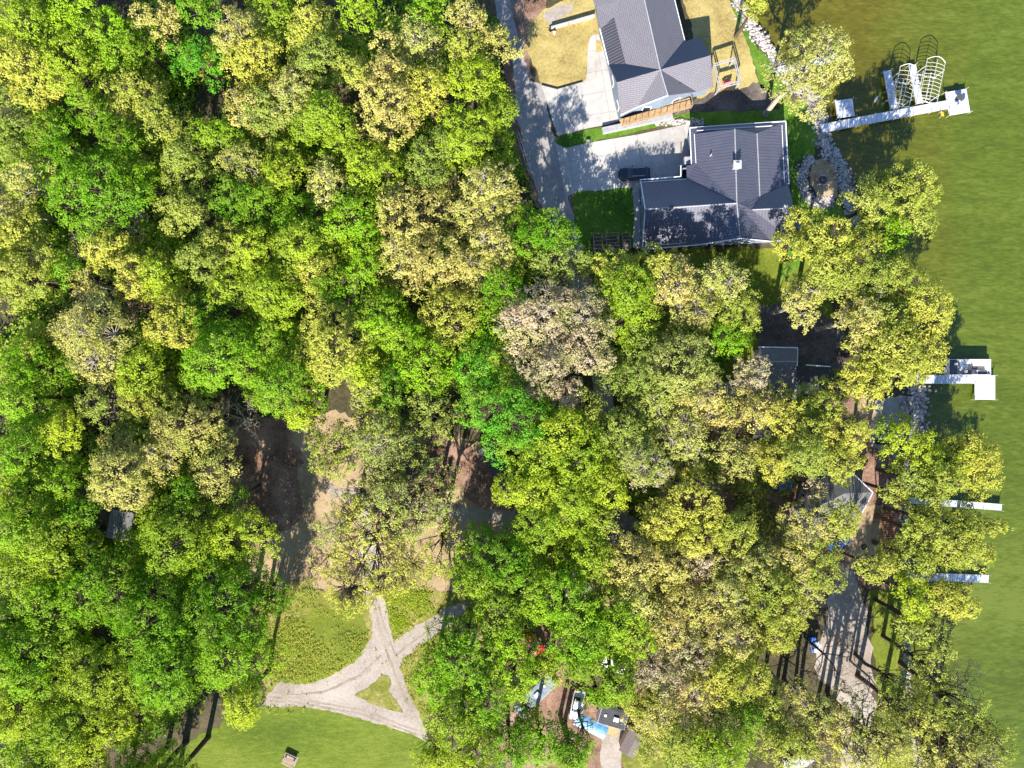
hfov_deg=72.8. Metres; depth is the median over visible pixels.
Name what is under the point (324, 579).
grass tufts
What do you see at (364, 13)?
broadleaf tree
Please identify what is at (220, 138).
broadleaf tree
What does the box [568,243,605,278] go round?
broadleaf tree
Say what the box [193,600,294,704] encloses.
broadleaf tree
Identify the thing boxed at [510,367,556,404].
broadleaf tree
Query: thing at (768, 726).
broadleaf tree
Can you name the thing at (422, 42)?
broadleaf tree
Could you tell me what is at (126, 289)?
broadleaf tree
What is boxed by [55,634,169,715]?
broadleaf tree
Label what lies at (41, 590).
broadleaf tree
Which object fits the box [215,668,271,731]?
broadleaf tree
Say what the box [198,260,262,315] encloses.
broadleaf tree
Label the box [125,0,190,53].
broadleaf tree
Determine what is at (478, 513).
gravel track
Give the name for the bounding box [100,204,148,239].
bare tree
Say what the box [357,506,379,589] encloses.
gravel track
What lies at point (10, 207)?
broadleaf tree
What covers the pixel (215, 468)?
broadleaf tree
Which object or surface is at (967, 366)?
pontoon boat
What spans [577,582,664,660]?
broadleaf tree
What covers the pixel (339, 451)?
broadleaf tree
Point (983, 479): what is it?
broadleaf tree
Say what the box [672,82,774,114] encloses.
bare soil
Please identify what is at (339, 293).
broadleaf tree
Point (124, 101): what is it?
broadleaf tree
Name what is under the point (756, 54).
green verge
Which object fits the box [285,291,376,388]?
broadleaf tree
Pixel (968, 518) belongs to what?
broadleaf tree
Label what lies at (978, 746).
broadleaf tree
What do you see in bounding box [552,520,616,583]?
broadleaf tree
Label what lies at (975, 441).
broadleaf tree
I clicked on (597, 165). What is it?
concrete driveway
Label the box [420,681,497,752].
broadleaf tree
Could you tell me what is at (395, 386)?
broadleaf tree
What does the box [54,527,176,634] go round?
broadleaf tree
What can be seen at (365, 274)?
broadleaf tree
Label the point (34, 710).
broadleaf tree
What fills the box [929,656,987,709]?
bare tree
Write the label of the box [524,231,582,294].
broadleaf tree
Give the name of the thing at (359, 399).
broadleaf tree
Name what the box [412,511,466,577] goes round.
broadleaf tree
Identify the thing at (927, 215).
broadleaf tree
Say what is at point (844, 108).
dock
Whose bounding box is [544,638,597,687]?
broadleaf tree
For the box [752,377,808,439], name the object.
broadleaf tree
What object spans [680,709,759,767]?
broadleaf tree
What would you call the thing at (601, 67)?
concrete path
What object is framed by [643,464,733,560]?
broadleaf tree
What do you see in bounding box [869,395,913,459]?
gravel beach
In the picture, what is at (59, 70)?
broadleaf tree
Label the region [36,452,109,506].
broadleaf tree
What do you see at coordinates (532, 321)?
broadleaf tree
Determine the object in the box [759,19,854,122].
broadleaf tree
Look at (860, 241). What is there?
broadleaf tree
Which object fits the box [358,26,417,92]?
broadleaf tree
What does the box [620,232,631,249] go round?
garden trellis
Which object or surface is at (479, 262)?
broadleaf tree
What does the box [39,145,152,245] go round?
broadleaf tree
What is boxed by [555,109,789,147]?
grass strip
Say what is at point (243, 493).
broadleaf tree
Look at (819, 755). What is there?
broadleaf tree
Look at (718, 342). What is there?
broadleaf tree
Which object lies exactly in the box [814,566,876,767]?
gravel lane
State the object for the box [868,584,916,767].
lush lawn
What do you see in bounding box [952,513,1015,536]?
broadleaf tree
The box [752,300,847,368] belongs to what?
shaded yard
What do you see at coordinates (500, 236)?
broadleaf tree
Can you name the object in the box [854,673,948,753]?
broadleaf tree
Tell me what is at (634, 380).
broadleaf tree
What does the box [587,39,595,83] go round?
concrete path
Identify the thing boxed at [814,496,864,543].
broadleaf tree
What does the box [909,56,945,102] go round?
boat lift
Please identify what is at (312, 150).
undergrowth
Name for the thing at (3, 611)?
broadleaf tree
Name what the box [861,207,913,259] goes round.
broadleaf tree
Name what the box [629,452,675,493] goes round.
broadleaf tree
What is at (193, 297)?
broadleaf tree
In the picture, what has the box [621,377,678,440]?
broadleaf tree
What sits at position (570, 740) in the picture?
broadleaf tree
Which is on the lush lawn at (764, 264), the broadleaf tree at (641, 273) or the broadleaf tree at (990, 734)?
the broadleaf tree at (641, 273)
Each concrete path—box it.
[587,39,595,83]
[589,34,608,75]
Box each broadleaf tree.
[0,0,87,73]
[0,23,48,89]
[0,26,84,115]
[0,65,48,124]
[0,111,57,164]
[0,154,71,218]
[0,181,56,235]
[0,206,67,266]
[0,232,84,314]
[0,247,44,290]
[0,329,87,403]
[0,364,77,430]
[0,409,85,495]
[0,455,74,529]
[0,484,79,562]
[0,532,85,604]
[0,595,43,656]
[0,611,90,705]
[0,638,50,688]
[0,660,75,742]
[0,682,57,746]
[2,570,96,650]
[7,511,108,583]
[11,719,84,767]
[12,316,88,362]
[23,677,115,765]
[24,103,105,172]
[27,31,117,102]
[27,400,116,458]
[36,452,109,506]
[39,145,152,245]
[45,0,124,55]
[47,253,109,292]
[47,281,139,385]
[51,709,138,767]
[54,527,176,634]
[55,479,124,541]
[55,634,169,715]
[58,82,125,139]
[65,266,123,300]
[72,372,141,438]
[74,216,134,282]
[76,4,151,81]
[79,682,163,749]
[84,422,168,513]
[98,112,164,163]
[99,65,171,127]
[102,552,206,669]
[106,249,172,303]
[106,734,170,767]
[110,18,172,76]
[110,158,171,202]
[112,335,179,403]
[114,375,184,427]
[116,739,198,767]
[123,296,169,324]
[123,754,167,767]
[124,616,218,720]
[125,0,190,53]
[128,421,197,478]
[133,247,205,306]
[133,495,227,587]
[135,95,207,158]
[140,384,204,426]
[141,285,201,351]
[141,734,210,767]
[149,394,237,466]
[152,184,223,238]
[159,129,224,193]
[162,466,219,510]
[163,31,230,94]
[169,546,295,656]
[172,234,240,291]
[172,287,233,332]
[175,0,228,43]
[177,317,272,397]
[185,113,247,160]
[186,431,245,505]
[191,505,283,574]
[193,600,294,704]
[197,209,250,278]
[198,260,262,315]
[203,172,256,225]
[211,4,267,74]
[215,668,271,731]
[216,135,264,187]
[217,39,275,104]
[217,84,277,137]
[220,482,261,509]
[228,314,304,368]
[230,223,283,279]
[233,27,296,83]
[235,178,289,236]
[237,81,295,150]
[237,260,313,323]
[241,344,330,429]
[246,0,297,45]
[247,575,284,616]
[254,286,301,339]
[259,139,309,199]
[261,61,326,130]
[270,214,341,279]
[271,185,328,254]
[281,242,339,307]
[281,394,328,435]
[284,0,342,59]
[285,18,347,90]
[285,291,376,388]
[287,88,358,166]
[304,418,364,482]
[305,154,353,211]
[307,474,435,620]
[308,259,362,316]
[309,488,363,559]
[312,181,403,254]
[321,117,365,170]
[329,50,380,109]
[334,0,382,43]
[337,344,389,403]
[340,139,408,203]
[341,443,457,551]
[342,231,386,277]
[342,241,392,292]
[344,404,417,465]
[346,370,390,409]
[348,68,424,171]
[350,285,409,349]
[350,389,420,450]
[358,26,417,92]
[363,440,408,493]
[364,360,409,416]
[370,168,465,264]
[370,219,438,288]
[376,313,425,356]
[379,426,429,473]
[380,324,461,398]
[391,6,446,79]
[394,229,467,301]
[402,62,453,128]
[402,374,448,445]
[404,125,459,189]
[405,0,452,47]
[408,714,458,767]
[409,646,459,709]
[411,282,497,354]
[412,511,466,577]
[419,466,462,515]
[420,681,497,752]
[421,400,466,448]
[423,611,513,697]
[433,99,515,180]
[436,716,508,767]
[439,51,510,122]
[441,23,491,78]
[442,0,487,47]
[446,653,528,732]
[447,543,499,599]
[450,180,511,252]
[450,520,536,592]
[451,336,502,404]
[452,240,508,302]
[454,365,561,470]
[456,215,518,276]
[458,157,535,228]
[464,298,517,355]
[466,534,550,642]
[468,262,528,308]
[469,22,528,77]
[471,697,539,767]
[477,627,548,704]
[478,594,536,668]
[479,85,519,136]
[491,454,566,520]
[492,277,583,367]
[497,421,569,493]
[500,317,587,397]
[501,203,582,269]
[502,490,571,555]
[509,704,577,767]
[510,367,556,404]
[510,542,603,648]
[513,688,543,725]
[517,387,597,464]
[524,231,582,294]
[526,467,614,545]
[535,641,569,689]
[542,367,585,414]
[543,274,622,351]
[543,450,607,515]
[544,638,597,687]
[545,417,619,488]
[546,606,620,672]
[547,712,595,767]
[552,314,616,384]
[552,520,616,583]
[555,720,587,767]
[557,386,607,430]
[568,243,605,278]
[572,709,597,754]
[575,490,628,543]
[575,671,615,709]
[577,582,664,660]
[583,641,638,706]
[586,399,657,457]
[588,450,631,515]
[591,245,639,294]
[591,529,666,598]
[592,347,668,406]
[596,256,658,318]
[597,285,662,353]
[604,554,668,626]
[609,323,672,385]
[610,427,670,486]
[619,673,658,726]
[620,683,682,740]
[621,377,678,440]
[622,322,723,427]
[627,631,689,700]
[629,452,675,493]
[629,597,692,653]
[630,241,678,294]
[633,498,686,554]
[633,686,708,767]
[636,529,695,592]
[639,246,704,309]
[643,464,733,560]
[648,567,730,631]
[649,404,711,470]
[658,362,725,432]
[660,276,715,333]
[664,623,721,677]
[671,666,713,725]
[676,532,725,586]
[680,256,751,312]
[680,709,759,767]
[682,602,763,662]
[688,685,745,743]
[691,652,747,716]
[694,537,759,594]
[695,549,757,624]
[703,639,771,704]
[705,422,762,483]
[705,504,766,558]
[707,317,755,357]
[712,287,762,333]
[715,384,781,433]
[720,682,762,738]
[724,528,783,590]
[726,352,772,405]
[733,566,803,628]
[734,0,768,37]
[739,667,785,721]
[740,435,799,486]
[740,687,790,741]
[742,606,801,655]
[748,702,802,767]
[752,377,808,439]
[757,530,819,592]
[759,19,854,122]
[761,501,836,557]
[764,663,815,714]
[766,423,831,479]
[770,205,865,290]
[770,271,828,334]
[770,717,824,766]
[772,397,837,459]
[774,588,816,633]
[776,532,847,594]
[777,558,830,624]
[781,677,839,734]
[787,710,836,767]
[790,235,872,305]
[790,375,845,431]
[790,466,829,507]
[798,680,859,748]
[804,430,868,491]
[812,711,879,767]
[814,292,888,344]
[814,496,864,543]
[819,401,875,457]
[823,695,908,767]
[824,348,894,413]
[824,689,918,767]
[831,174,894,234]
[831,252,896,305]
[831,545,897,585]
[832,209,886,271]
[833,296,914,337]
[839,302,929,391]
[853,652,915,703]
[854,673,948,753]
[856,249,931,315]
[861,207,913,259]
[862,156,944,227]
[862,475,915,508]
[862,569,935,622]
[864,414,902,442]
[871,520,943,585]
[873,196,939,240]
[873,597,944,646]
[874,504,955,561]
[875,410,945,475]
[875,458,935,498]
[876,278,957,348]
[878,326,951,388]
[878,685,975,767]
[880,624,950,694]
[882,496,945,534]
[890,447,970,510]
[890,605,957,662]
[896,571,974,623]
[897,660,991,731]
[899,532,975,575]
[899,702,1008,767]
[900,434,978,488]
[902,713,982,767]
[915,498,986,550]
[915,516,983,574]
[918,582,982,621]
[921,426,1004,476]
[930,690,1019,764]
[932,725,1010,767]
[935,534,997,574]
[951,457,1005,503]
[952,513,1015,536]
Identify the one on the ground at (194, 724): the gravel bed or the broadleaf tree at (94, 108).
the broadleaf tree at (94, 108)
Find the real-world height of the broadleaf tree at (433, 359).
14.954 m
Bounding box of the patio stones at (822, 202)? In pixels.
[794,154,834,208]
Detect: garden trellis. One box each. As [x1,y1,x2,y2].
[592,232,603,251]
[604,232,619,251]
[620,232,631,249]
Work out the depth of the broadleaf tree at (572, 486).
92.38 m
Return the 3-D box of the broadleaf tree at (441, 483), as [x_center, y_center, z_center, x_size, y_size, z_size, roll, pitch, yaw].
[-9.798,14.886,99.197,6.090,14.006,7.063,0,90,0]
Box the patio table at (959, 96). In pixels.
[955,93,962,99]
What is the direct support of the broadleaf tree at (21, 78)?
on the ground at (194, 724)
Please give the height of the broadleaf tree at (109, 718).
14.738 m
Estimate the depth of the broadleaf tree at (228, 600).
92.77 m
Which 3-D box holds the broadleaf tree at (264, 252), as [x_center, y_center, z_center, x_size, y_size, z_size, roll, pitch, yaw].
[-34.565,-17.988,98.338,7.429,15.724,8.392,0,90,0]
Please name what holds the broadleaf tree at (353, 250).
on the ground at (194, 724)
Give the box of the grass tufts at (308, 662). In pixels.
[261,614,367,681]
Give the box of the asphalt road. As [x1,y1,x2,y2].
[494,0,613,430]
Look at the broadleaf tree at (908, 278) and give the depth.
93.94 m
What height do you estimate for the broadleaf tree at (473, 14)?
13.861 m
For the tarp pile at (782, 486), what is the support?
on the dirt ground at (868, 473)
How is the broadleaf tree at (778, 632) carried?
on the dirt ground at (868, 473)
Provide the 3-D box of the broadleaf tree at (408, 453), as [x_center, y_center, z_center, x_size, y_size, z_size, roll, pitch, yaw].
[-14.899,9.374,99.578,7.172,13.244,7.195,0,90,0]
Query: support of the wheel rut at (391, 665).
on the gravel track at (343, 695)
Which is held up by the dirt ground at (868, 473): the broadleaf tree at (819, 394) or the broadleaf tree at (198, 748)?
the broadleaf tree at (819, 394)
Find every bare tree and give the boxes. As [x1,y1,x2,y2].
[49,281,101,325]
[65,226,114,259]
[93,381,137,419]
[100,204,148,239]
[211,389,260,447]
[404,31,446,68]
[657,629,692,670]
[710,415,747,453]
[763,633,822,688]
[796,625,863,689]
[845,660,906,717]
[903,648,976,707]
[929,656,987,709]
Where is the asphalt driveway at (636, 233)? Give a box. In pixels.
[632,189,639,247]
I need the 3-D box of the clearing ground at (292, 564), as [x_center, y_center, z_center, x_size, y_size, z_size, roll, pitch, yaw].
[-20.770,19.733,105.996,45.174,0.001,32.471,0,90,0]
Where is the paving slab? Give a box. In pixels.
[283,751,298,766]
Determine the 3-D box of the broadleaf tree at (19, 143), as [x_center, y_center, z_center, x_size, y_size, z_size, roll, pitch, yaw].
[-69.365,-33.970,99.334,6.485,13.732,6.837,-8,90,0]
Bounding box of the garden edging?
[557,81,582,88]
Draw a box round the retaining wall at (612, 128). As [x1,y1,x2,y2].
[602,113,672,134]
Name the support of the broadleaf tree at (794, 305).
on the shaded yard at (823, 348)
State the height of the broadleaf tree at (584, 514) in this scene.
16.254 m
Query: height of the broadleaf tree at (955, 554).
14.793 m
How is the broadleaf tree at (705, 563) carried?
on the dirt ground at (868, 473)
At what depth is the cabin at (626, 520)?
102.75 m
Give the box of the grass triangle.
[354,675,402,712]
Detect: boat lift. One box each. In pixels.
[883,63,916,107]
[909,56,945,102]
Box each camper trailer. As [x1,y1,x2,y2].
[512,671,557,717]
[596,700,629,736]
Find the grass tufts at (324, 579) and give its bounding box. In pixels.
[263,564,454,615]
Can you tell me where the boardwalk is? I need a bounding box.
[882,510,894,554]
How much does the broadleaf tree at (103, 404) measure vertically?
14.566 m
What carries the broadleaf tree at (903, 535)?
on the sandy yard at (869, 530)
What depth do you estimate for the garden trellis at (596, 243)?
105.75 m
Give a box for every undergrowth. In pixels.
[0,0,549,767]
[511,412,674,674]
[580,260,756,416]
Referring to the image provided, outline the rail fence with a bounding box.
[516,131,531,175]
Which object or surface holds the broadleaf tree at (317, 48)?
on the ground at (194, 724)
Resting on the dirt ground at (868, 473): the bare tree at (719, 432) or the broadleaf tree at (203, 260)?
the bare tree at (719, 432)
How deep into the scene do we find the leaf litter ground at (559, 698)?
106.00 m
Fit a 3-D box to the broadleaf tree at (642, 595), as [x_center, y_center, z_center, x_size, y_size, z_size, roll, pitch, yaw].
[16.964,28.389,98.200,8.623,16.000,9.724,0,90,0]
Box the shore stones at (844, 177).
[786,79,859,222]
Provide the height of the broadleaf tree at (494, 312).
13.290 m
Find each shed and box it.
[106,508,140,540]
[619,724,641,757]
[746,424,775,443]
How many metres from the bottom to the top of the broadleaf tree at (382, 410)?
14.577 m
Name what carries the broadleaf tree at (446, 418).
on the ground at (194, 724)
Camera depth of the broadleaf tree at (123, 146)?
94.25 m
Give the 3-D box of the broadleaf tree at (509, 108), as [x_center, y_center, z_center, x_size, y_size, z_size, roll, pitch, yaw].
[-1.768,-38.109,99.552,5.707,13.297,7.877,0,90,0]
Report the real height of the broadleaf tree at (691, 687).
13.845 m
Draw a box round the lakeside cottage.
[752,346,843,398]
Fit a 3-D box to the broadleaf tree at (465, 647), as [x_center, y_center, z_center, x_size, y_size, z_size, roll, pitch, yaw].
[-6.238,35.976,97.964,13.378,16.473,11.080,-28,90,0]
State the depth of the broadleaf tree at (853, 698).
93.98 m
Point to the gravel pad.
(610, 754)
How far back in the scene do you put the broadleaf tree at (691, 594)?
93.78 m
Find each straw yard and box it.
[527,0,601,86]
[683,0,758,97]
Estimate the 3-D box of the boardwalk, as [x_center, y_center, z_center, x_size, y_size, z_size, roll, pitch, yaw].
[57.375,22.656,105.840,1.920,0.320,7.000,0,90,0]
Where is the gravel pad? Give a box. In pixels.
[600,729,621,767]
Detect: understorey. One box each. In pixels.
[0,0,531,767]
[526,409,803,767]
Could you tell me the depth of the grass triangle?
105.95 m
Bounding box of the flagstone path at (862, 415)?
[855,394,876,439]
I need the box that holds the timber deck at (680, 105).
[619,95,692,126]
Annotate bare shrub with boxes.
[338,585,357,610]
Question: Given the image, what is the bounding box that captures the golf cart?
[808,636,821,652]
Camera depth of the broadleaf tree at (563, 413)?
92.23 m
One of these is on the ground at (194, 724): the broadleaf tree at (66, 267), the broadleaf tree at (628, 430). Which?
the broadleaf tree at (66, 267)
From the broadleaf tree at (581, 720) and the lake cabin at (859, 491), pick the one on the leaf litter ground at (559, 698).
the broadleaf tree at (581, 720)
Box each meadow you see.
[250,586,501,733]
[264,606,369,684]
[621,712,685,767]
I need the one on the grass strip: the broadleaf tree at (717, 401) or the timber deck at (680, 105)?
the timber deck at (680, 105)
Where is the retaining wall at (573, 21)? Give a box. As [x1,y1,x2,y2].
[551,14,594,28]
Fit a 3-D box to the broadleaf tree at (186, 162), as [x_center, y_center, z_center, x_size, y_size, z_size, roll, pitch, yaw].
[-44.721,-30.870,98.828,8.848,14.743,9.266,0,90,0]
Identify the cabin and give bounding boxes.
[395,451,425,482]
[478,441,520,498]
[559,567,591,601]
[599,507,639,550]
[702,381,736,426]
[794,470,872,538]
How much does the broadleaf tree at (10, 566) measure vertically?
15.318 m
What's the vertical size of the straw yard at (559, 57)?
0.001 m
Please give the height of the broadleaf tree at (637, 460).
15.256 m
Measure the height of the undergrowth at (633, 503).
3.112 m
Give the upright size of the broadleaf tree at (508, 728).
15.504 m
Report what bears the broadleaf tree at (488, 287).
on the ground at (194, 724)
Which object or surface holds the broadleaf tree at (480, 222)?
on the ground at (194, 724)
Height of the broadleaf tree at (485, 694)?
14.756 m
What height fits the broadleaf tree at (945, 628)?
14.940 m
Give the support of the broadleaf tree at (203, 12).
on the ground at (194, 724)
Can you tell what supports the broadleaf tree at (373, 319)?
on the ground at (194, 724)
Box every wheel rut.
[266,695,421,732]
[270,700,417,735]
[282,655,380,697]
[370,592,422,728]
[375,592,464,655]
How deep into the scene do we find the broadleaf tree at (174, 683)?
91.66 m
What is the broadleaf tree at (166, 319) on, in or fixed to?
on the ground at (194, 724)
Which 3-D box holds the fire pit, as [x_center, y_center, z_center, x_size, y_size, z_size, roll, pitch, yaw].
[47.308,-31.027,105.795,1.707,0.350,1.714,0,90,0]
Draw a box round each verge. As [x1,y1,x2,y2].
[490,0,597,311]
[730,0,786,93]
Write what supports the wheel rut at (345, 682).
on the gravel track at (343, 695)
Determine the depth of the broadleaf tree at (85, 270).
96.39 m
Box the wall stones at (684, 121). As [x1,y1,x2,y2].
[655,117,703,126]
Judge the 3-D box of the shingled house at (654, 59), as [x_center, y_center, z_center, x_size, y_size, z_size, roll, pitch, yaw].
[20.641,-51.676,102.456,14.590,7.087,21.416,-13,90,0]
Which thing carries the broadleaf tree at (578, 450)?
on the ground at (194, 724)
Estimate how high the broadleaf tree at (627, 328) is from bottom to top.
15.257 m
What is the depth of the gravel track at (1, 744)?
105.99 m
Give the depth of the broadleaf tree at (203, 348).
92.11 m
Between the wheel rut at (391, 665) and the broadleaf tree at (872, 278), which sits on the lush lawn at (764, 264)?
the broadleaf tree at (872, 278)
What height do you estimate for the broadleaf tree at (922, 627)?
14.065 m
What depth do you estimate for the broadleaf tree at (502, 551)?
93.93 m
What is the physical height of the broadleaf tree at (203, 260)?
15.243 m
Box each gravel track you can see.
[0,739,33,764]
[262,586,468,741]
[328,483,544,530]
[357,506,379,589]
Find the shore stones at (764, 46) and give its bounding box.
[730,0,792,85]
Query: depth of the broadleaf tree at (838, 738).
94.46 m
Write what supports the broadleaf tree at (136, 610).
on the ground at (194, 724)
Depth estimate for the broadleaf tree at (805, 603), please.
94.82 m
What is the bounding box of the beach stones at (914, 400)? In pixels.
[900,383,936,432]
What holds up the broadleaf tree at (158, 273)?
on the ground at (194, 724)
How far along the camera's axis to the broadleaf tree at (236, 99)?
93.99 m
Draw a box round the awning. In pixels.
[573,713,608,738]
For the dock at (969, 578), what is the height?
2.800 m
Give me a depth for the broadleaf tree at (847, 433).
93.47 m
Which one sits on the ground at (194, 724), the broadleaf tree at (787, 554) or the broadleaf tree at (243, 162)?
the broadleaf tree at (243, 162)
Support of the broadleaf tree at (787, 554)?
on the dirt ground at (868, 473)
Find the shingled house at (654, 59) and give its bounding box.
[593,0,712,119]
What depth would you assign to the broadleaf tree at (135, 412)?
94.34 m
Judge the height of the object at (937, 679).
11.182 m
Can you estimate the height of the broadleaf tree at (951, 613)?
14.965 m
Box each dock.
[776,54,841,74]
[820,63,971,132]
[908,572,990,583]
[909,497,1003,510]
[915,375,994,399]
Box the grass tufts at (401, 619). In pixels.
[384,589,443,634]
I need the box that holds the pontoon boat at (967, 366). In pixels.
[942,359,990,374]
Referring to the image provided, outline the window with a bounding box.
[642,106,651,110]
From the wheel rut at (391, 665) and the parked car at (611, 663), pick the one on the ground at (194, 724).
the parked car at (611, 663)
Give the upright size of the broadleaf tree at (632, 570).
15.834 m
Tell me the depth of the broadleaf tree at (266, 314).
93.94 m
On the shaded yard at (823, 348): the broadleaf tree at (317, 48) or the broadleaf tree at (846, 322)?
the broadleaf tree at (846, 322)
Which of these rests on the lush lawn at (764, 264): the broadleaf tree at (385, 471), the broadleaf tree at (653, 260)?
the broadleaf tree at (653, 260)
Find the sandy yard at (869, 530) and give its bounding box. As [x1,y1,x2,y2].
[848,505,886,572]
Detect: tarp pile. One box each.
[773,478,793,491]
[829,536,849,549]
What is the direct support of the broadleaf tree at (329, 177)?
on the ground at (194, 724)
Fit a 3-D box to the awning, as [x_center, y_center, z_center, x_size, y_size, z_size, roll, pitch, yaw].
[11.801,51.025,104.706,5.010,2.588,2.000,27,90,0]
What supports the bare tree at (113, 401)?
on the ground at (194, 724)
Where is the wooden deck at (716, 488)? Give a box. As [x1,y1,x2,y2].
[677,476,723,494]
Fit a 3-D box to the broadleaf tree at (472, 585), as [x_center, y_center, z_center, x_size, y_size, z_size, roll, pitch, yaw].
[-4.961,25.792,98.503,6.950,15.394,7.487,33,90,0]
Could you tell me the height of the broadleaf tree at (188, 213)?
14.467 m
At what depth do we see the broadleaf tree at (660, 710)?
93.12 m
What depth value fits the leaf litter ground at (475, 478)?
105.99 m
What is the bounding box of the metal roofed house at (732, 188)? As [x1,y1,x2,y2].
[639,121,803,250]
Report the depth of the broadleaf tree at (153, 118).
92.63 m
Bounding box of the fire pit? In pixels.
[817,174,828,185]
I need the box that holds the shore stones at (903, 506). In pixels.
[851,221,923,767]
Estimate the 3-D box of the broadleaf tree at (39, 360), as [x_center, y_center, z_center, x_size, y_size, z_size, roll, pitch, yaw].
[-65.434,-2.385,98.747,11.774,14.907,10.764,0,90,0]
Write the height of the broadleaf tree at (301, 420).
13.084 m
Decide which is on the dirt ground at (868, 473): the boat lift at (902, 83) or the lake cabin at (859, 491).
the lake cabin at (859, 491)
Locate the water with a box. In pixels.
[744,0,1023,767]
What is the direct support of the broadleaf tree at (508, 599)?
on the ground at (194, 724)
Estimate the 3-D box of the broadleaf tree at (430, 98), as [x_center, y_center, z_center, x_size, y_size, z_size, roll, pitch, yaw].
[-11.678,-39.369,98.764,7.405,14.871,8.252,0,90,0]
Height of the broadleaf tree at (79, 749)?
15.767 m
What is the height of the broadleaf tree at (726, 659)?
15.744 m
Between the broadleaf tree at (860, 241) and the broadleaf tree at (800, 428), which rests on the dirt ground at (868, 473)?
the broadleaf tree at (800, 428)
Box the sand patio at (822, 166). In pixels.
[810,158,837,199]
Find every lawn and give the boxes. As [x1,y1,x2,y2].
[149,704,463,767]
[572,187,634,262]
[586,241,844,402]
[778,100,850,284]
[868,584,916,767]
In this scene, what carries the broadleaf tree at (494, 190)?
on the ground at (194, 724)
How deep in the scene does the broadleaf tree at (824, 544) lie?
93.08 m
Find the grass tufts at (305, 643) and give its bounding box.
[243,588,456,720]
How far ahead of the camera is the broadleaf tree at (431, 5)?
95.25 m
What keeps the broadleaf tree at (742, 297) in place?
on the lush lawn at (764, 264)
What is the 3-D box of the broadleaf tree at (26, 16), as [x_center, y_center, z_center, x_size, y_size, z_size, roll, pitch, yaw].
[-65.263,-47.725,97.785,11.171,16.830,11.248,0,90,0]
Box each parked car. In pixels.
[523,626,544,654]
[569,688,585,719]
[602,657,626,674]
[618,166,650,181]
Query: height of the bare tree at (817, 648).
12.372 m
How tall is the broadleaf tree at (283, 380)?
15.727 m
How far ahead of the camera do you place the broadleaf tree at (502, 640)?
94.19 m
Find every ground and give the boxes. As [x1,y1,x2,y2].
[0,0,919,767]
[226,413,303,545]
[230,410,520,608]
[412,432,516,511]
[493,619,699,767]
[544,393,912,652]
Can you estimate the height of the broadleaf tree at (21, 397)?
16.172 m
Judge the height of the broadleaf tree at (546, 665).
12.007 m
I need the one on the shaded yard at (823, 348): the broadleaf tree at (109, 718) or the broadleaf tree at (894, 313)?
the broadleaf tree at (894, 313)
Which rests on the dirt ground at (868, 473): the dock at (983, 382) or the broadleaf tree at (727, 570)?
the broadleaf tree at (727, 570)
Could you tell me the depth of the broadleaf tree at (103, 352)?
92.34 m
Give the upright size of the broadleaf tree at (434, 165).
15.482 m
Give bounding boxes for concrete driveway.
[542,74,618,135]
[556,124,692,210]
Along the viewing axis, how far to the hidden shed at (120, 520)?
103.33 m
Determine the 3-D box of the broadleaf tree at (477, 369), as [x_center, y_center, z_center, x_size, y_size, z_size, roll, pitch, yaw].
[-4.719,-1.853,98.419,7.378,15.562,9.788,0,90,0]
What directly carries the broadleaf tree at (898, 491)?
on the dirt ground at (868, 473)
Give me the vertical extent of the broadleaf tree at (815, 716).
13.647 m
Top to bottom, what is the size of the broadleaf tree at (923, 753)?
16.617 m
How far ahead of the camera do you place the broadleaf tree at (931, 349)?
92.73 m
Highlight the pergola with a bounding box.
[712,57,740,94]
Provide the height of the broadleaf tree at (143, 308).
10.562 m
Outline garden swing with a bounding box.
[722,76,733,84]
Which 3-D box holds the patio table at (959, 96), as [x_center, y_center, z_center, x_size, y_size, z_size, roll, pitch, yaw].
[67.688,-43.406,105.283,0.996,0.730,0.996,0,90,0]
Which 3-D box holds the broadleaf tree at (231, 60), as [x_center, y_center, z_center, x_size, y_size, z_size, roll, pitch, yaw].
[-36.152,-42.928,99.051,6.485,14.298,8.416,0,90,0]
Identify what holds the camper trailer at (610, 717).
on the leaf litter ground at (559, 698)
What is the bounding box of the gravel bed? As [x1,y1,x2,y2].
[543,2,573,24]
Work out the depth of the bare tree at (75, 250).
97.91 m
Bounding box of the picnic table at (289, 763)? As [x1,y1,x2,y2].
[281,753,296,767]
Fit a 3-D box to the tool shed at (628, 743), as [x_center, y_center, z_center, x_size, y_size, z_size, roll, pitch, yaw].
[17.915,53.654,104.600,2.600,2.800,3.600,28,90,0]
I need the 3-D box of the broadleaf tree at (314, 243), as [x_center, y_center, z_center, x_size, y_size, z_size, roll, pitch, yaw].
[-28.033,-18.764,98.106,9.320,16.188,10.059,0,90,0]
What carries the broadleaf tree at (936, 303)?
on the ground at (194, 724)
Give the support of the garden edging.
on the straw yard at (559, 57)
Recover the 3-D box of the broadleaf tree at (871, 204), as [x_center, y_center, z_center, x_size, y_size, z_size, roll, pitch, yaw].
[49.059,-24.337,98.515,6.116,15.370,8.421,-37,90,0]
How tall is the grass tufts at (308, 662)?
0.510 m
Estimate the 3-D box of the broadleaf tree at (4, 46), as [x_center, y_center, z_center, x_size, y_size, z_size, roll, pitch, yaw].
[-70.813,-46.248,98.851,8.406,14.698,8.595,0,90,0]
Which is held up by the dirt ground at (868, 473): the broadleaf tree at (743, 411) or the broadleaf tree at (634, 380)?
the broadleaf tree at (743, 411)
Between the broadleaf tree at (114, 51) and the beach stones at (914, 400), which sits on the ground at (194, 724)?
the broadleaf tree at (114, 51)
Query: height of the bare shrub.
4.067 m
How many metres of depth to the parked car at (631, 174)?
104.78 m

